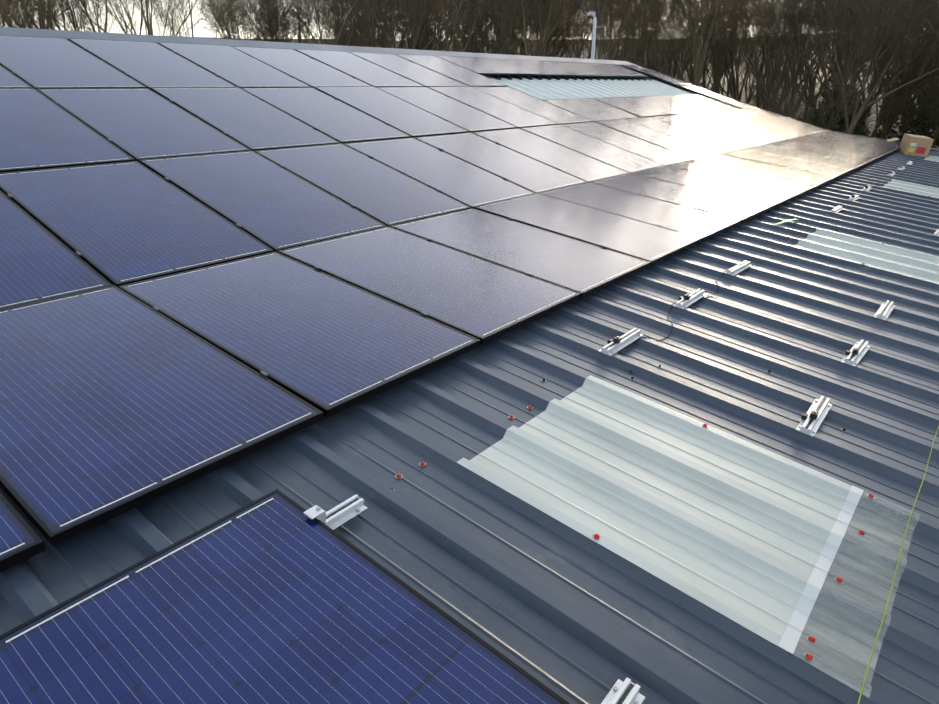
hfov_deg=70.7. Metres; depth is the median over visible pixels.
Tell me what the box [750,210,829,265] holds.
bonding cable
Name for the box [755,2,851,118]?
tree
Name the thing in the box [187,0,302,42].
tree
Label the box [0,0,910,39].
sky
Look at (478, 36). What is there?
tree
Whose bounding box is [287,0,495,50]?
tree
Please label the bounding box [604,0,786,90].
tree
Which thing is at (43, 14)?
tree
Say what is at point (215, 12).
tree
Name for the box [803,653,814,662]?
red fastener
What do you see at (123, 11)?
tree
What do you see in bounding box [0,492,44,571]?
pv module
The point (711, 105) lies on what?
pv module
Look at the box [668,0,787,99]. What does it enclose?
tree
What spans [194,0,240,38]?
tree
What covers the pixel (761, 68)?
tree
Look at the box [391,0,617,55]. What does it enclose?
tree
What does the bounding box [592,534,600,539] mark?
red fastener
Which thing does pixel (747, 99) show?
tree
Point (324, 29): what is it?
tree
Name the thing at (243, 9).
tree
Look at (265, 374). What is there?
clamp
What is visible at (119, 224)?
pv module
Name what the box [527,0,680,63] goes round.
tree
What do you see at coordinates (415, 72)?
pv module
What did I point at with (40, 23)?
tree
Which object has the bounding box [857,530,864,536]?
red fastener
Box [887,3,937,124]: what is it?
tree
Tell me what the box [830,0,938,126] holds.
tree
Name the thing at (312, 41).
tree
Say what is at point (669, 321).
bonding cable
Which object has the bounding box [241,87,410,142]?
pv module
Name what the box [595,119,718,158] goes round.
pv module
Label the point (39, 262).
pv module
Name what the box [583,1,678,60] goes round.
tree
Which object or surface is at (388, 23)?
tree
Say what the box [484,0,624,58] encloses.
tree
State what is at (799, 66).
tree
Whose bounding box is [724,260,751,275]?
mini rail
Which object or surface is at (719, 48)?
tree
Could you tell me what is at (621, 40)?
tree
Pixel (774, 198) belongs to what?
pv module
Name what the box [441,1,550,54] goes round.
tree
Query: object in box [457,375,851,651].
rooflight
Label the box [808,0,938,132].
tree
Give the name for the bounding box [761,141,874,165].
pv module
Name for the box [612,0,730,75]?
tree
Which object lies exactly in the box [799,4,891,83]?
tree
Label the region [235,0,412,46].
tree
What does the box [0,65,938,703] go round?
roof sheeting
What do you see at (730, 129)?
pv module
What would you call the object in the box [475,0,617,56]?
tree
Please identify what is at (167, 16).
tree
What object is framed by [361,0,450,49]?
tree
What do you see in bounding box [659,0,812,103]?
tree
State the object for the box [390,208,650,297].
pv module
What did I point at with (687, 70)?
tree
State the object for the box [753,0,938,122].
tree
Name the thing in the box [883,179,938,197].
rooflight
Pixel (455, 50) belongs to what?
tree
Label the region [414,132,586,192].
pv module
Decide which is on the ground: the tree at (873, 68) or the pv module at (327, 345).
the tree at (873, 68)
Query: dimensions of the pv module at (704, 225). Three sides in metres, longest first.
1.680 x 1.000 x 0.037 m
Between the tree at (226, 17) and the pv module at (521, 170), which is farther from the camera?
the tree at (226, 17)
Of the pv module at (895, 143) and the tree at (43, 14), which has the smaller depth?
the pv module at (895, 143)
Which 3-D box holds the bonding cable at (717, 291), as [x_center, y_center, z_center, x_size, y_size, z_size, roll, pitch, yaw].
[1.741,-0.457,4.712,0.130,0.067,1.001,15,27,33]
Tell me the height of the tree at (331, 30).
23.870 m
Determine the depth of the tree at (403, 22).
62.87 m
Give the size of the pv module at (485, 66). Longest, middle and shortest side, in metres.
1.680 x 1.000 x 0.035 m
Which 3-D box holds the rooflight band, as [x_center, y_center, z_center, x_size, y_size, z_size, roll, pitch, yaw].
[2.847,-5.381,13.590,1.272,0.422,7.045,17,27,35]
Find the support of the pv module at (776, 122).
on the roof sheeting
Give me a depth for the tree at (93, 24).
62.72 m
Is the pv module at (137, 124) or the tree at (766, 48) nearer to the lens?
the pv module at (137, 124)
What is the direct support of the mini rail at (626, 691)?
on the roof sheeting
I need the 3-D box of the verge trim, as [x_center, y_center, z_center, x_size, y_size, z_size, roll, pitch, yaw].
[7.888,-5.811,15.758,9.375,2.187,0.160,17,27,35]
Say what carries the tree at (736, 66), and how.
on the ground
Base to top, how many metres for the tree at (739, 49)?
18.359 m
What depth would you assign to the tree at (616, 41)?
42.34 m
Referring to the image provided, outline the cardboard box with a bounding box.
[887,133,938,156]
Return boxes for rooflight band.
[491,78,694,99]
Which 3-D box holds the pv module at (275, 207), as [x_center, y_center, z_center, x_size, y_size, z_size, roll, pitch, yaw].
[-1.570,-1.192,5.026,1.680,0.035,1.000,32,35,27]
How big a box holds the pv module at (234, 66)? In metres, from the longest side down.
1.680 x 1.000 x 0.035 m
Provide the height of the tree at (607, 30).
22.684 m
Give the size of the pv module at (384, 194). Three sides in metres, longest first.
1.680 x 1.000 x 0.035 m
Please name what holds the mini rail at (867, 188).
on the roof sheeting
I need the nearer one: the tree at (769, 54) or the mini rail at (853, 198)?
the mini rail at (853, 198)
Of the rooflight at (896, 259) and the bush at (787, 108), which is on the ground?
the bush at (787, 108)
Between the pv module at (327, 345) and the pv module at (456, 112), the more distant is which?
the pv module at (456, 112)
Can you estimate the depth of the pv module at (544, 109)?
10.19 m
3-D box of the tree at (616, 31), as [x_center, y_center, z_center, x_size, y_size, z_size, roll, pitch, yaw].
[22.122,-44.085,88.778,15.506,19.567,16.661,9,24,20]
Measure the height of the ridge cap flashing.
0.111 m
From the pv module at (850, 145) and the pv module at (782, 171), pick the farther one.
the pv module at (850, 145)
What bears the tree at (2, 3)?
on the ground
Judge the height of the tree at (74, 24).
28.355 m
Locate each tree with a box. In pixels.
[0,0,35,26]
[0,0,66,29]
[0,0,73,28]
[0,0,80,30]
[0,0,120,28]
[0,0,120,32]
[0,0,131,30]
[1,0,97,29]
[3,0,119,31]
[33,0,156,32]
[35,0,194,35]
[57,0,229,37]
[102,0,187,33]
[142,0,193,35]
[142,0,206,36]
[166,0,294,39]
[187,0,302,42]
[192,0,330,41]
[192,0,352,42]
[194,0,239,39]
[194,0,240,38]
[199,0,346,44]
[228,0,421,48]
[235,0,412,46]
[272,2,378,44]
[279,0,429,45]
[281,0,391,44]
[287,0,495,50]
[303,0,454,49]
[307,0,403,46]
[309,0,447,48]
[314,0,364,46]
[323,0,561,50]
[338,0,442,49]
[341,0,467,48]
[344,0,472,50]
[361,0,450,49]
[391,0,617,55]
[394,0,497,50]
[395,0,520,53]
[399,0,488,50]
[406,1,535,53]
[419,0,526,53]
[419,0,567,55]
[434,6,492,52]
[438,0,554,54]
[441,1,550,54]
[449,0,605,55]
[459,0,546,55]
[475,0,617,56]
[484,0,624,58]
[497,1,596,56]
[512,0,637,59]
[521,0,581,55]
[524,0,619,57]
[527,0,620,57]
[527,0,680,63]
[528,0,724,60]
[536,2,585,56]
[558,0,597,58]
[568,0,670,65]
[571,1,616,59]
[583,0,774,83]
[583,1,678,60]
[587,1,668,62]
[589,4,676,60]
[594,0,680,60]
[604,0,757,73]
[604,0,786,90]
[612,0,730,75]
[612,4,680,71]
[617,0,765,79]
[622,1,707,80]
[628,4,720,77]
[645,0,726,83]
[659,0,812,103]
[664,0,887,113]
[666,4,762,94]
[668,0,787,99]
[674,0,752,89]
[680,0,719,86]
[686,0,738,92]
[699,0,753,96]
[700,28,754,100]
[702,0,757,88]
[705,0,758,98]
[717,0,935,129]
[722,4,755,72]
[724,0,938,125]
[725,0,938,131]
[727,2,804,102]
[728,0,870,109]
[732,0,850,116]
[737,0,859,118]
[750,0,937,129]
[751,0,834,108]
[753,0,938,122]
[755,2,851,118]
[758,0,918,112]
[759,0,938,133]
[775,14,873,117]
[791,3,885,126]
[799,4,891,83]
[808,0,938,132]
[829,0,938,138]
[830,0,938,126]
[833,0,938,138]
[845,25,913,99]
[848,4,938,137]
[859,15,938,93]
[865,0,938,58]
[869,6,938,137]
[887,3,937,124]
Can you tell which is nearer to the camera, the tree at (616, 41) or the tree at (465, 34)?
the tree at (616, 41)
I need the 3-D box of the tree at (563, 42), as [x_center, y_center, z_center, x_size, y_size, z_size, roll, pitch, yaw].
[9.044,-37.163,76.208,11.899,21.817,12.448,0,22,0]
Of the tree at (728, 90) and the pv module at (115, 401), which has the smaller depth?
the pv module at (115, 401)
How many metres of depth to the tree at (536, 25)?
44.03 m
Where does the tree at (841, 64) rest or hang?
on the ground
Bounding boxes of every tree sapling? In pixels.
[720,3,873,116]
[734,68,780,112]
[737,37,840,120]
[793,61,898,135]
[823,86,899,130]
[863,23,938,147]
[876,40,938,133]
[879,42,934,127]
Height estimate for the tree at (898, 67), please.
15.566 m
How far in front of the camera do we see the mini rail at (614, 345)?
3.62 m
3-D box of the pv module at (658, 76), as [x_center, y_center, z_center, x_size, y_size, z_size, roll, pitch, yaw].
[4.781,-7.056,16.892,1.680,0.037,1.000,34,36,26]
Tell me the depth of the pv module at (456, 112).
8.70 m
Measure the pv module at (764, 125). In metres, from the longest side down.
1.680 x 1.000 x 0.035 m
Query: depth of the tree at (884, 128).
50.67 m
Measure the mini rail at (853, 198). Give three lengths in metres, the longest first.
0.400 x 0.084 x 0.064 m
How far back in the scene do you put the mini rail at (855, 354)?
3.81 m
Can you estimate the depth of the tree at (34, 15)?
58.29 m
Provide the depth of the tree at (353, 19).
55.62 m
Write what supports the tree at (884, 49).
on the ground
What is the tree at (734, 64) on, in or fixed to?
on the ground
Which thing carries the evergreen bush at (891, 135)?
on the ground
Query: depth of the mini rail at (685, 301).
4.34 m
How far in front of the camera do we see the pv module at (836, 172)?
10.04 m
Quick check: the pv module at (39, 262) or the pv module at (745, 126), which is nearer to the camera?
the pv module at (39, 262)
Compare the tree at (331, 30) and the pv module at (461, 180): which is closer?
the pv module at (461, 180)
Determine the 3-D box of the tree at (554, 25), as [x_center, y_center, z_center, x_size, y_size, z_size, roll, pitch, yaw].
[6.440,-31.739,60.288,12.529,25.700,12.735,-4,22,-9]
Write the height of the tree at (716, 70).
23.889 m
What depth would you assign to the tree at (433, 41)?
71.60 m
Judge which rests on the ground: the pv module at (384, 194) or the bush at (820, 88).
the bush at (820, 88)
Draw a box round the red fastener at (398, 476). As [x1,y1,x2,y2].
[395,473,402,479]
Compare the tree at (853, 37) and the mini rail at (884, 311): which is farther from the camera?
the tree at (853, 37)
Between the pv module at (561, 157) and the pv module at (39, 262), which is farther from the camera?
the pv module at (561, 157)
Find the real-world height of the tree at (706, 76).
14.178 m
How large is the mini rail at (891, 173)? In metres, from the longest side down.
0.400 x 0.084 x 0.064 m
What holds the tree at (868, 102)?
on the ground
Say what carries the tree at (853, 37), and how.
on the ground
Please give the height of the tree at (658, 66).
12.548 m
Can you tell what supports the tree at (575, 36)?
on the ground
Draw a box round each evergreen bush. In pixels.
[798,78,870,136]
[825,121,870,136]
[875,65,938,142]
[876,131,903,141]
[898,87,938,147]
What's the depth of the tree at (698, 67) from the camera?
40.31 m
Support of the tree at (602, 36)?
on the ground
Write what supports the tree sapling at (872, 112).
on the ground
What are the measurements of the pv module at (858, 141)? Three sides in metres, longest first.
1.680 x 1.000 x 0.035 m
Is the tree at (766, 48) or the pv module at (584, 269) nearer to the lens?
the pv module at (584, 269)
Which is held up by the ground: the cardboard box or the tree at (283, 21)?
the tree at (283, 21)
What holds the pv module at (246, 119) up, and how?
on the roof sheeting
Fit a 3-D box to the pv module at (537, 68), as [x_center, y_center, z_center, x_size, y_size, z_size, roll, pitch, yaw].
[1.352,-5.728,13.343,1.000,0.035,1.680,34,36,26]
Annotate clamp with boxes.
[260,371,268,377]
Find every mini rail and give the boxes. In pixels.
[304,494,366,529]
[598,328,642,355]
[601,677,644,703]
[672,289,705,308]
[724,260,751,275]
[796,396,831,436]
[829,205,842,212]
[841,340,870,366]
[847,195,859,201]
[861,185,871,191]
[873,300,894,320]
[886,171,894,176]
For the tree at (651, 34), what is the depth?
72.59 m
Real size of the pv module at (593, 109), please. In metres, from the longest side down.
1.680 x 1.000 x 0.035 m
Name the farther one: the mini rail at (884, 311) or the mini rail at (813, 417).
the mini rail at (884, 311)
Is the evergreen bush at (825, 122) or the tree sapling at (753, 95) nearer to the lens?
the evergreen bush at (825, 122)
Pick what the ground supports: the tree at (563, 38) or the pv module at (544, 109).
the tree at (563, 38)
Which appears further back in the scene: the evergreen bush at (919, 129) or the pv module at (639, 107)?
the evergreen bush at (919, 129)
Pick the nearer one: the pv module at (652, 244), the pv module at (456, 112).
the pv module at (652, 244)
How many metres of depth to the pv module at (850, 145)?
13.02 m
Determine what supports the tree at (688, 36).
on the ground
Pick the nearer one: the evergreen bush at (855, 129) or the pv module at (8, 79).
the pv module at (8, 79)
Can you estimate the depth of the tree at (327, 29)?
77.72 m
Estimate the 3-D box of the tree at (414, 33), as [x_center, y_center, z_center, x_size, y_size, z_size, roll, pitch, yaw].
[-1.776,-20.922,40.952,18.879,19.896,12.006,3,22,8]
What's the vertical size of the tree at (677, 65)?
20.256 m
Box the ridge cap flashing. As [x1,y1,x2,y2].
[0,27,631,64]
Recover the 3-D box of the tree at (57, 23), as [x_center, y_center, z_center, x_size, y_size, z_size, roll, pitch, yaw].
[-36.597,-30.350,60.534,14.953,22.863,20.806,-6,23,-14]
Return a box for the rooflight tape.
[778,485,863,653]
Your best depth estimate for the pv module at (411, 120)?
7.95 m
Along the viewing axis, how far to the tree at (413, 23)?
55.39 m
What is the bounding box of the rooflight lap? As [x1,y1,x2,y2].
[791,491,919,697]
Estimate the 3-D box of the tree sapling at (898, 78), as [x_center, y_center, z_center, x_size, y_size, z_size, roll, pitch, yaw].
[37.771,-21.853,55.957,7.862,10.392,8.105,7,23,16]
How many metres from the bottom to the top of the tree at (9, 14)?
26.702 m
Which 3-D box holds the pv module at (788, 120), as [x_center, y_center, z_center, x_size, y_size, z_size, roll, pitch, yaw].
[7.332,-5.380,15.376,1.680,0.035,1.000,32,35,27]
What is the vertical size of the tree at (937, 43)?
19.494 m
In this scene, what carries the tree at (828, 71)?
on the ground
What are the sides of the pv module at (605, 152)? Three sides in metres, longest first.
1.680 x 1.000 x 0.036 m
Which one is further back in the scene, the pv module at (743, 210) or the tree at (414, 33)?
the tree at (414, 33)
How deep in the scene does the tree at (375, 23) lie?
48.89 m
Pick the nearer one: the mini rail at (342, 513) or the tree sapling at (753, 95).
the mini rail at (342, 513)
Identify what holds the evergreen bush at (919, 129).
on the ground
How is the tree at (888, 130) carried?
on the ground
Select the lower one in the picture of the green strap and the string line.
the string line
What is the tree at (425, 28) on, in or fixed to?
on the ground
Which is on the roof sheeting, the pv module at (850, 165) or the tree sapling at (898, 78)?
the pv module at (850, 165)
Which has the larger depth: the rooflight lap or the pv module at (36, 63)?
the pv module at (36, 63)
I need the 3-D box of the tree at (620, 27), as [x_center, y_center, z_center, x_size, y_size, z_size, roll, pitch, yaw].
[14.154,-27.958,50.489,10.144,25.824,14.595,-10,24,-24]
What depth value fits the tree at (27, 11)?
45.43 m
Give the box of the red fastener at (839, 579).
[834,577,843,583]
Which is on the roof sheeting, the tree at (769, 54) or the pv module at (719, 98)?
the pv module at (719, 98)
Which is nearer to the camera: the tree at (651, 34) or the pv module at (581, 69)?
the pv module at (581, 69)
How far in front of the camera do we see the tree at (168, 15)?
95.26 m
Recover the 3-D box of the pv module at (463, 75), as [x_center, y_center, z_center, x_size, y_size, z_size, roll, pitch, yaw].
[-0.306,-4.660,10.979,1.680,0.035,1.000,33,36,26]
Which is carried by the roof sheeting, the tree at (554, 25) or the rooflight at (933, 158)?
the rooflight at (933, 158)
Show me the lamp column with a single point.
(593, 14)
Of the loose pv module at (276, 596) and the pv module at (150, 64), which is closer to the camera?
the loose pv module at (276, 596)
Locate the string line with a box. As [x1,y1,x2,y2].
[857,426,938,703]
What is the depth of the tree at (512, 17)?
45.10 m
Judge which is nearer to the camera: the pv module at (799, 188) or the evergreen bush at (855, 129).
the pv module at (799, 188)
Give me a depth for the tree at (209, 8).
91.08 m
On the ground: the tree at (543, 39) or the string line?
the tree at (543, 39)
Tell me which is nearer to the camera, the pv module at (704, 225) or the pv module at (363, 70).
the pv module at (704, 225)
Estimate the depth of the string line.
2.18 m
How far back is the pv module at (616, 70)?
15.74 m
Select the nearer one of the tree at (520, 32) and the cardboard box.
the cardboard box
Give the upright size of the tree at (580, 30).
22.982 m
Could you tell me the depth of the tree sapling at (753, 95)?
60.51 m
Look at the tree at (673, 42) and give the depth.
69.02 m
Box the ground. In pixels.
[177,36,937,138]
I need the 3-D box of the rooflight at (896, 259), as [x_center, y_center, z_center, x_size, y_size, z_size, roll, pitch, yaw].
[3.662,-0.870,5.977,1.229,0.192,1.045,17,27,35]
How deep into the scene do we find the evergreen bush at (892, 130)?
57.95 m
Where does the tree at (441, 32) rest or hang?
on the ground
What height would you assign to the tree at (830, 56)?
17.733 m
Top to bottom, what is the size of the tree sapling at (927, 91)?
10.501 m
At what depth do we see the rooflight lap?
2.13 m
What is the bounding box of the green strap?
[775,218,795,224]
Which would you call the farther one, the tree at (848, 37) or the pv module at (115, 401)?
the tree at (848, 37)
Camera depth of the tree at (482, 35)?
70.06 m
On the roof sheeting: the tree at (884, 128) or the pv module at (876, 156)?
the pv module at (876, 156)
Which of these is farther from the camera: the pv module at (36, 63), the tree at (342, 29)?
the tree at (342, 29)
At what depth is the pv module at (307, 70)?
8.72 m
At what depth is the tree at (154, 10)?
69.19 m
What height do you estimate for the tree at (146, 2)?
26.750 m
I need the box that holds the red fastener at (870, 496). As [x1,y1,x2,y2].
[866,494,874,498]
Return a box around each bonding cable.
[638,301,675,340]
[693,270,726,303]
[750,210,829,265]
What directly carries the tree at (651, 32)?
on the ground
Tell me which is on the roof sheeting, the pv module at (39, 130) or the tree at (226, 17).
the pv module at (39, 130)
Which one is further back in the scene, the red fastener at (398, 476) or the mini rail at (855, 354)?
the mini rail at (855, 354)
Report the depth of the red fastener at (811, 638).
1.97 m
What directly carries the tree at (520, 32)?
on the ground
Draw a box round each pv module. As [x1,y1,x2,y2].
[0,35,146,89]
[0,65,32,87]
[0,88,134,172]
[0,161,273,286]
[0,191,111,309]
[0,285,322,545]
[0,489,569,703]
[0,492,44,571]
[37,88,250,161]
[67,38,236,88]
[118,252,479,417]
[139,150,385,252]
[150,87,339,150]
[157,42,310,87]
[232,46,370,87]
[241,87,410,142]
[254,143,470,225]
[278,226,580,344]
[294,49,424,86]
[314,86,468,137]
[343,137,533,207]
[350,52,467,86]
[377,87,517,131]
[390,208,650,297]
[395,54,507,86]
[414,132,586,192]
[428,86,557,127]
[437,56,532,75]
[472,128,628,181]
[474,86,592,123]
[474,193,701,265]
[494,58,577,76]
[520,124,663,172]
[540,182,741,241]
[543,61,615,76]
[543,98,640,121]
[561,122,692,164]
[580,62,647,77]
[591,173,772,222]
[594,96,679,117]
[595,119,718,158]
[620,64,693,86]
[627,117,740,153]
[632,165,797,208]
[637,95,710,113]
[653,115,758,147]
[667,159,818,196]
[670,95,736,111]
[676,113,774,144]
[679,86,756,108]
[696,112,789,140]
[697,154,835,186]
[713,110,803,137]
[720,148,850,178]
[731,109,815,134]
[742,145,863,171]
[747,108,826,131]
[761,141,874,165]
[780,138,884,160]
[794,135,893,155]
[807,132,899,151]
[818,130,900,145]
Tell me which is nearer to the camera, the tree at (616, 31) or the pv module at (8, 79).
the pv module at (8, 79)
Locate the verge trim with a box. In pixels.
[630,63,938,151]
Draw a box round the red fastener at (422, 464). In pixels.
[418,461,426,466]
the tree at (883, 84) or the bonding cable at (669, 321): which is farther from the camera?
the tree at (883, 84)
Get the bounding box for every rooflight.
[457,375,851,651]
[790,228,938,283]
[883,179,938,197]
[924,155,938,161]
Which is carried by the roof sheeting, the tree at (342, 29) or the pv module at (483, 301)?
the pv module at (483, 301)
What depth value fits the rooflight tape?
2.22 m
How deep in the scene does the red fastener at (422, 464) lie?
2.55 m
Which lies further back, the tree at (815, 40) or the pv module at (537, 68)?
the tree at (815, 40)
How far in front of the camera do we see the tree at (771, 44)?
63.67 m
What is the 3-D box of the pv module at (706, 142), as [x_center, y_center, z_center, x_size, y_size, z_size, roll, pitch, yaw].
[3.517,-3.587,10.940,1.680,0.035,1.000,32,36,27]
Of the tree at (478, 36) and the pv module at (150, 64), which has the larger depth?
the tree at (478, 36)
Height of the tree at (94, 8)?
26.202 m
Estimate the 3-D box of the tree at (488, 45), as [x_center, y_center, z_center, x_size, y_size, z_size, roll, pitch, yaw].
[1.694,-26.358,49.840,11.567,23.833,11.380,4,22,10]
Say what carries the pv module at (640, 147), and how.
on the roof sheeting
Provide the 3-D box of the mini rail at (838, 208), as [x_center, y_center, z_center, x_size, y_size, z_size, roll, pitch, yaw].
[4.174,-1.625,7.530,0.078,0.030,0.400,24,31,31]
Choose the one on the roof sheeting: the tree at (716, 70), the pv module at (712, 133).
the pv module at (712, 133)
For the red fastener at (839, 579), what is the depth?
2.21 m
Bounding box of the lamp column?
[587,12,596,58]
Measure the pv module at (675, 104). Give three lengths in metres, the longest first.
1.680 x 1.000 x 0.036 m
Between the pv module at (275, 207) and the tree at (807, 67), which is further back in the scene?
the tree at (807, 67)
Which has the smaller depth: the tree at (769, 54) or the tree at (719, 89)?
the tree at (769, 54)
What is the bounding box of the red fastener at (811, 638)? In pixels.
[806,635,816,644]
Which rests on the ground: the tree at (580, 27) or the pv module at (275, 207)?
the tree at (580, 27)
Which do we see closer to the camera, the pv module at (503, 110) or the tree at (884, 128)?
the pv module at (503, 110)

